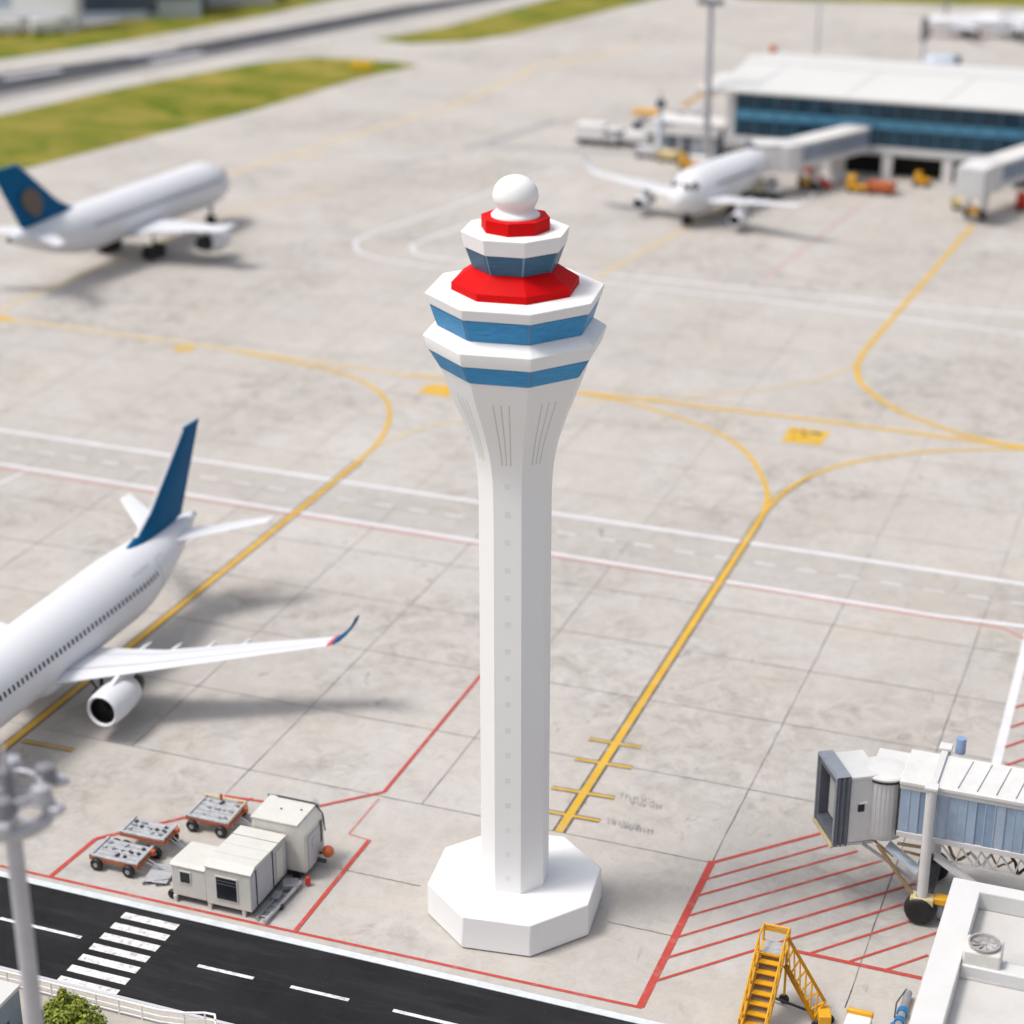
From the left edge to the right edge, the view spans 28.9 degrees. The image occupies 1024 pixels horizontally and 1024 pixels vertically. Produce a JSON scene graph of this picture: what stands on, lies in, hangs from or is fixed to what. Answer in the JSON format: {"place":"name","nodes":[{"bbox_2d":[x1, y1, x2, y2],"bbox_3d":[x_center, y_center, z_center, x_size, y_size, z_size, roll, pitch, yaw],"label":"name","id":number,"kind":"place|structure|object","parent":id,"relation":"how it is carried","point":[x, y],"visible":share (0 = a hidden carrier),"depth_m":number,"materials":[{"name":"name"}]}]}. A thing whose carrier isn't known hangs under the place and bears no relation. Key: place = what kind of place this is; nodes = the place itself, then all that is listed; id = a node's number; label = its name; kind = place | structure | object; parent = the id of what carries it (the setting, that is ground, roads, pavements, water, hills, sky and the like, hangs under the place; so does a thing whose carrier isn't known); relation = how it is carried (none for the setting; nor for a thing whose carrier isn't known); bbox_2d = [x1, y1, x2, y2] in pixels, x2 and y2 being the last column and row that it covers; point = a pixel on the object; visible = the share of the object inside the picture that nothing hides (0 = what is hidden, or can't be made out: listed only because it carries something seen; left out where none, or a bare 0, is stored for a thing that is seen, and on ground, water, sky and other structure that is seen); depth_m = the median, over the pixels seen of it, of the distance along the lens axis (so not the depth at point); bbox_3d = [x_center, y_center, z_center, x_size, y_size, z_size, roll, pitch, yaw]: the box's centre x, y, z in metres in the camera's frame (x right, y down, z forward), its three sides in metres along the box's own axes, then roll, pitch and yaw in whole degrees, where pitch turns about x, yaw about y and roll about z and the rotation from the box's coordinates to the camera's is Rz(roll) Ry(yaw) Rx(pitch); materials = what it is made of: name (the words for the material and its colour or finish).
{"place":"outdoors","nodes":[
{"label":"outdoors","id":0,"kind":"place"},
{"bbox_2d":[0,980,22,1023],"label":"flat roof shed","id":1,"kind":"structure","parent":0,"point":[10,1008],"depth_m":68.65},
{"bbox_2d":[0,0,329,59],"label":"grass field","id":2,"kind":"structure","parent":0,"point":[19,45],"depth_m":268.90,"materials":[{"name":"green plant"}]},
{"bbox_2d":[0,20,26,35],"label":"van","id":3,"kind":"object","parent":2,"relation":"on","point":[13,26],"visible":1,"depth_m":264.92,"materials":[{"name":"white metal"}]},
{"bbox_2d":[29,19,64,34],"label":"van","id":4,"kind":"object","parent":2,"relation":"on","point":[38,26],"visible":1,"depth_m":265.66,"materials":[{"name":"white metal"}]},
{"bbox_2d":[0,57,418,168],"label":"grass field","id":5,"kind":"structure","parent":0,"point":[203,97],"depth_m":222.61,"materials":[{"name":"green plant"}]},
{"bbox_2d":[351,61,371,71],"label":"taxiway sign","id":6,"kind":"object","parent":5,"relation":"on","point":[361,65],"visible":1,"depth_m":240.86,"materials":[{"name":"metal"}]},
{"bbox_2d":[0,0,502,100],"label":"runway edge","id":7,"kind":"object","parent":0,"point":[30,91],"visible":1,"depth_m":251.43,"materials":[{"name":"paint"}]},
{"bbox_2d":[0,877,635,1023],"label":"road","id":8,"kind":"structure","parent":0,"point":[169,973],"depth_m":74.16,"materials":[{"name":"black asphalt"}]},
{"bbox_2d":[0,912,455,1023],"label":"road marking","id":9,"kind":"object","parent":8,"relation":"on","point":[120,952],"visible":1,"depth_m":75.30,"materials":[{"name":"white paint"}]},
{"bbox_2d":[375,0,647,42],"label":"grass field","id":10,"kind":"structure","parent":0,"point":[543,13],"depth_m":275.79,"materials":[{"name":"green plant"}]},
{"bbox_2d":[0,0,1023,1023],"bbox_3d":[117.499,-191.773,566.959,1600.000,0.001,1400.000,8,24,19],"label":"ground","id":11,"kind":"structure","parent":0,"point":[117,786],"depth_m":118.47,"materials":[{"name":"concrete"}]},
{"bbox_2d":[0,0,82,32],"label":"office block","id":12,"kind":"structure","parent":11,"relation":"on","point":[68,13],"depth_m":267.17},
{"bbox_2d":[0,971,218,1023],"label":"verge","id":13,"kind":"structure","parent":11,"relation":"on","point":[114,1017],"depth_m":72.28,"materials":[{"name":"grey concrete"}]},
{"bbox_2d":[0,745,69,1023],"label":"floodlight mast","id":14,"kind":"object","parent":13,"relation":"on","point":[14,832],"visible":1,"depth_m":49.34,"materials":[{"name":"grey metal"}]},
{"bbox_2d":[42,986,107,1023],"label":"bush","id":15,"kind":"object","parent":13,"relation":"on","point":[64,1006],"visible":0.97,"depth_m":69.56,"materials":[{"name":"green plant"}]},
{"bbox_2d":[0,969,215,1023],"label":"railing","id":16,"kind":"object","parent":13,"relation":"on","point":[110,997],"visible":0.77,"depth_m":71.89,"materials":[{"name":"white metal"}]},
{"bbox_2d":[0,966,232,1023],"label":"kerb","id":17,"kind":"structure","parent":13,"relation":"on","point":[103,992],"depth_m":73.12,"materials":[{"name":"grey concrete"}]},
{"bbox_2d":[0,162,237,260],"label":"airliner","id":18,"kind":"object","parent":11,"relation":"on","point":[49,222],"visible":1,"depth_m":161.14,"materials":[{"name":"white paint"}]},
{"bbox_2d":[89,836,171,877],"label":"pallet dolly","id":19,"kind":"object","parent":11,"relation":"on","point":[130,857],"visible":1,"depth_m":80.74,"materials":[{"name":"orange paint"}]},
{"bbox_2d":[81,0,201,20],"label":"hangar","id":20,"kind":"structure","parent":11,"relation":"on","point":[93,10],"depth_m":277.24,"materials":[{"name":"grey metal"}]},
{"bbox_2d":[119,815,184,858],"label":"pallet dolly","id":21,"kind":"object","parent":11,"relation":"on","point":[134,827],"visible":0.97,"depth_m":81.88,"materials":[{"name":"orange paint"}]},
{"bbox_2d":[142,863,171,885],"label":"ramp plate","id":22,"kind":"object","parent":11,"relation":"on","point":[157,875],"visible":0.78,"depth_m":80.22,"materials":[{"name":"metal"}]},
{"bbox_2d":[0,418,358,727],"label":"airliner","id":23,"kind":"object","parent":11,"relation":"on","point":[56,639],"visible":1,"depth_m":92.35,"materials":[{"name":"white paint"}]},
{"bbox_2d":[185,793,251,837],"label":"pallet dolly","id":24,"kind":"object","parent":11,"relation":"on","point":[221,814],"visible":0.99,"depth_m":83.56,"materials":[{"name":"orange paint"}]},
{"bbox_2d":[168,825,286,917],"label":"cream trailer","id":25,"kind":"object","parent":11,"relation":"on","point":[243,869],"visible":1,"depth_m":78.06,"materials":[{"name":"paint"}]},
{"bbox_2d":[201,0,275,6],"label":"hangar","id":26,"kind":"structure","parent":11,"relation":"on","point":[208,3],"depth_m":288.60,"materials":[{"name":"grey metal"}]},
{"bbox_2d":[0,0,481,92],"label":"runway","id":27,"kind":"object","parent":11,"relation":"on","point":[80,70],"visible":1,"depth_m":256.73,"materials":[{"name":"grey asphalt"}]},
{"bbox_2d":[1,48,202,78],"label":"runway marking","id":28,"kind":"object","parent":27,"relation":"on","point":[130,55],"visible":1,"depth_m":250.08,"materials":[{"name":"white paint"}]},
{"bbox_2d":[0,0,533,112],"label":"runway shoulder","id":29,"kind":"object","parent":11,"relation":"on","point":[328,10],"visible":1,"depth_m":260.22},
{"bbox_2d":[255,878,302,922],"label":"equipment rack","id":30,"kind":"object","parent":11,"relation":"on","point":[291,885],"visible":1,"depth_m":78.75,"materials":[{"name":"grey metal"}]},
{"bbox_2d":[250,793,333,884],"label":"tall trailer","id":31,"kind":"object","parent":11,"relation":"on","point":[298,823],"visible":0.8,"depth_m":79.97,"materials":[{"name":"beige paint"}]},
{"bbox_2d":[0,871,663,1023],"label":"kerb strip","id":32,"kind":"object","parent":11,"relation":"on","point":[485,985],"visible":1,"depth_m":75.53,"materials":[{"name":"grey concrete"}]},
{"bbox_2d":[0,461,812,832],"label":"taxiway outline","id":33,"kind":"object","parent":11,"relation":"on","point":[576,757],"visible":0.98,"depth_m":96.61,"materials":[{"name":"yellow paint"}]},
{"bbox_2d":[0,316,829,444],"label":"stand marking","id":34,"kind":"object","parent":11,"relation":"on","point":[443,390],"visible":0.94,"depth_m":127.47,"materials":[{"name":"yellow paint"}]},
{"bbox_2d":[791,430,822,438],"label":"stand lettering","id":35,"kind":"object","parent":34,"relation":"on","point":[812,432],"visible":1,"depth_m":126.95},
{"bbox_2d":[0,203,853,447],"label":"taxiway marking","id":36,"kind":"object","parent":11,"relation":"on","point":[364,368],"visible":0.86,"depth_m":144.57,"materials":[{"name":"yellow paint"}]},
{"bbox_2d":[226,44,644,214],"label":"taxiway marking","id":37,"kind":"object","parent":11,"relation":"on","point":[523,73],"visible":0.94,"depth_m":213.03,"materials":[{"name":"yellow paint"}]},
{"bbox_2d":[0,225,1023,831],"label":"taxiway marking","id":38,"kind":"object","parent":11,"relation":"on","point":[602,763],"visible":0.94,"depth_m":115.87,"materials":[{"name":"yellow paint"}]},
{"bbox_2d":[0,674,1023,1008],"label":"stand marking","id":39,"kind":"object","parent":11,"relation":"on","point":[686,914],"visible":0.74,"depth_m":78.14,"materials":[{"name":"red paint"}]},
{"bbox_2d":[0,106,1023,601],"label":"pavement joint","id":40,"kind":"object","parent":11,"relation":"on","point":[594,356],"visible":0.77,"depth_m":141.22,"materials":[{"name":"grey concrete"}]},
{"bbox_2d":[0,467,1023,839],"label":"stand marking","id":41,"kind":"object","parent":11,"relation":"on","point":[556,557],"visible":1,"depth_m":108.01,"materials":[{"name":"white paint"}]},
{"bbox_2d":[0,431,1023,629],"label":"service lane","id":42,"kind":"structure","parent":11,"relation":"on","point":[919,598],"depth_m":111.90,"materials":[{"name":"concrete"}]},
{"bbox_2d":[0,429,1023,764],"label":"lane marking","id":43,"kind":"object","parent":42,"relation":"on","point":[1006,723],"visible":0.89,"depth_m":110.23,"materials":[{"name":"white paint"}]},
{"bbox_2d":[1,455,1023,1007],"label":"pavement joint","id":44,"kind":"object","parent":11,"relation":"on","point":[555,683],"visible":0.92,"depth_m":94.73,"materials":[{"name":"grey concrete"}]},
{"bbox_2d":[383,121,688,165],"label":"stand marking","id":45,"kind":"object","parent":11,"relation":"on","point":[489,143],"visible":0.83,"depth_m":203.00,"materials":[{"name":"paint"}]},
{"bbox_2d":[576,121,617,146],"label":"truck","id":46,"kind":"object","parent":11,"relation":"on","point":[596,132],"visible":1,"depth_m":203.10,"materials":[{"name":"metal"}]},
{"bbox_2d":[607,793,660,832],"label":"stand lettering","id":47,"kind":"object","parent":11,"relation":"on","point":[627,824],"visible":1,"depth_m":85.16},
{"bbox_2d":[615,127,654,146],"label":"truck","id":48,"kind":"object","parent":11,"relation":"on","point":[629,136],"visible":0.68,"depth_m":202.41,"materials":[{"name":"metal"}]},
{"bbox_2d":[632,108,658,129],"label":"loader lift","id":49,"kind":"object","parent":11,"relation":"on","point":[637,124],"visible":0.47,"depth_m":209.34,"materials":[{"name":"metal"}]},
{"bbox_2d":[634,144,661,159],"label":"cargo cart","id":50,"kind":"object","parent":11,"relation":"on","point":[639,149],"visible":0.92,"depth_m":198.20,"materials":[{"name":"metal"}]},
{"bbox_2d":[650,91,668,156],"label":"mast","id":51,"kind":"object","parent":11,"relation":"on","point":[660,103],"visible":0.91,"depth_m":197.70,"materials":[{"name":"white metal"}]},
{"bbox_2d":[656,147,681,162],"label":"cargo cart","id":52,"kind":"object","parent":11,"relation":"on","point":[673,155],"visible":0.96,"depth_m":196.65,"materials":[{"name":"beige metal"}]},
{"bbox_2d":[642,114,726,158],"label":"bridge","id":53,"kind":"structure","parent":11,"relation":"on","point":[684,133],"depth_m":198.71,"materials":[{"name":"white metal"}]},
{"bbox_2d":[678,153,695,169],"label":"baggage tug","id":54,"kind":"object","parent":11,"relation":"on","point":[684,162],"visible":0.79,"depth_m":193.69,"materials":[{"name":"yellow paint"}]},
{"bbox_2d":[353,167,1023,334],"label":"lane marking","id":55,"kind":"object","parent":11,"relation":"on","point":[356,248],"visible":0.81,"depth_m":157.49,"materials":[{"name":"white paint"}]},
{"bbox_2d":[676,82,716,115],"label":"cherry picker","id":56,"kind":"object","parent":11,"relation":"on","point":[684,110],"visible":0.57,"depth_m":214.97,"materials":[{"name":"yellow paint"}]},
{"bbox_2d":[582,148,814,226],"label":"airliner","id":57,"kind":"object","parent":11,"relation":"on","point":[709,184],"visible":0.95,"depth_m":174.54,"materials":[{"name":"white paint"}]},
{"bbox_2d":[687,154,710,164],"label":"cargo cart","id":58,"kind":"object","parent":11,"relation":"on","point":[698,159],"visible":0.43,"depth_m":194.06,"materials":[{"name":"metal"}]},
{"bbox_2d":[697,0,724,156],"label":"lamp pole","id":59,"kind":"object","parent":11,"relation":"on","point":[707,111],"visible":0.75,"depth_m":192.26,"materials":[{"name":"grey metal"}]},
{"bbox_2d":[740,176,780,198],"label":"truck","id":60,"kind":"object","parent":11,"relation":"on","point":[770,187],"visible":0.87,"depth_m":182.81,"materials":[{"name":"metal"}]},
{"bbox_2d":[769,45,776,53],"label":"beacon drum","id":61,"kind":"object","parent":11,"relation":"on","point":[773,48],"visible":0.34,"depth_m":244.18,"materials":[{"name":"red paint"}]},
{"bbox_2d":[738,922,834,1023],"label":"boarding stairs","id":62,"kind":"structure","parent":11,"relation":"on","point":[761,988],"depth_m":71.27,"materials":[{"name":"yellow metal"}]},
{"bbox_2d":[587,34,991,278],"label":"stand marking","id":63,"kind":"object","parent":11,"relation":"on","point":[803,248],"visible":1,"depth_m":176.40,"materials":[{"name":"white paint"}]},
{"bbox_2d":[745,124,870,190],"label":"jet bridge","id":64,"kind":"structure","parent":11,"relation":"on","point":[813,150],"depth_m":184.79,"materials":[{"name":"metal"}]},
{"bbox_2d":[815,0,820,54],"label":"lamp pole","id":65,"kind":"object","parent":11,"relation":"on","point":[817,39],"visible":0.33,"depth_m":242.58,"materials":[{"name":"grey metal"}]},
{"bbox_2d":[804,167,832,188],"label":"belt loader","id":66,"kind":"object","parent":11,"relation":"on","point":[824,183],"visible":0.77,"depth_m":186.53,"materials":[{"name":"red paint"}]},
{"bbox_2d":[825,158,846,181],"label":"bridge pillar","id":67,"kind":"structure","parent":11,"relation":"on","point":[836,170],"depth_m":189.52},
{"bbox_2d":[845,174,865,193],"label":"baggage tug","id":68,"kind":"object","parent":11,"relation":"on","point":[852,184],"visible":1,"depth_m":185.10,"materials":[{"name":"yellow paint"}]},
{"bbox_2d":[844,1007,873,1023],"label":"equipment box","id":69,"kind":"object","parent":11,"relation":"on","point":[856,1016],"visible":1,"depth_m":71.09,"materials":[{"name":"yellow paint"}]},
{"bbox_2d":[695,53,1023,188],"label":"terminal building","id":70,"kind":"structure","parent":11,"relation":"on","point":[942,121],"depth_m":190.49,"materials":[{"name":"white glass"}]},
{"bbox_2d":[866,179,903,195],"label":"cargo cart","id":71,"kind":"object","parent":11,"relation":"on","point":[872,186],"visible":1,"depth_m":184.34,"materials":[{"name":"orange paint"}]},
{"bbox_2d":[890,989,911,1023],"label":"pipe bundle","id":72,"kind":"object","parent":11,"relation":"on","point":[901,1013],"visible":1,"depth_m":71.84,"materials":[{"name":"grey metal"}]},
{"bbox_2d":[812,736,1023,923],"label":"jet bridge","id":73,"kind":"structure","parent":11,"relation":"on","point":[934,803],"depth_m":76.41,"materials":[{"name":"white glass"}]},
{"bbox_2d":[912,171,930,186],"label":"baggage tug","id":74,"kind":"object","parent":11,"relation":"on","point":[918,178],"visible":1,"depth_m":187.43,"materials":[{"name":"yellow paint"}]},
{"bbox_2d":[944,0,947,14],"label":"lamp pole","id":75,"kind":"object","parent":11,"relation":"on","point":[946,6],"depth_m":275.78,"materials":[{"name":"grey metal"}]},
{"bbox_2d":[950,195,970,210],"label":"cargo cart","id":76,"kind":"object","parent":11,"relation":"on","point":[956,202],"visible":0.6,"depth_m":179.11,"materials":[{"name":"beige metal"}]},
{"bbox_2d":[909,877,1023,1023],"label":"flat roof building","id":77,"kind":"structure","parent":11,"relation":"on","point":[953,989],"depth_m":65.96,"materials":[{"name":"white concrete"}]},
{"bbox_2d":[962,933,1003,970],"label":"fan unit","id":78,"kind":"object","parent":77,"relation":"on","point":[984,950],"visible":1,"depth_m":65.93,"materials":[{"name":"white metal"}]},
{"bbox_2d":[918,7,1016,37],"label":"airliner","id":79,"kind":"object","parent":11,"relation":"on","point":[956,25],"visible":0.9,"depth_m":262.98,"materials":[{"name":"white paint"}]},
{"bbox_2d":[954,144,1023,220],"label":"jet bridge","id":80,"kind":"structure","parent":11,"relation":"on","point":[983,179],"depth_m":174.90,"materials":[{"name":"metal"}]},
{"bbox_2d":[973,13,1023,38],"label":"airliner","id":81,"kind":"object","parent":11,"relation":"on","point":[1017,25],"visible":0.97,"depth_m":262.48,"materials":[{"name":"white paint"}]},
{"bbox_2d":[1015,191,1023,210],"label":"baggage tug","id":82,"kind":"object","parent":11,"relation":"on","point":[1019,204],"visible":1,"depth_m":179.03,"materials":[{"name":"red paint"}]},
{"bbox_2d":[423,174,606,955],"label":"control tower","id":83,"kind":"structure","parent":0,"point":[513,334],"depth_m":71.08,"materials":[{"name":"concrete"}]},
{"bbox_2d":[797,0,1023,6],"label":"grass field","id":84,"kind":"structure","parent":0,"point":[1012,3],"depth_m":291.54,"materials":[{"name":"green plant"}]},
{"bbox_2d":[920,17,929,61],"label":"mast","id":85,"kind":"object","parent":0,"point":[924,30],"visible":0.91,"depth_m":240.84,"materials":[{"name":"grey metal"}]},
{"bbox_2d":[923,55,960,63],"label":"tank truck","id":86,"kind":"object","parent":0,"point":[951,59],"visible":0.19,"depth_m":236.03,"materials":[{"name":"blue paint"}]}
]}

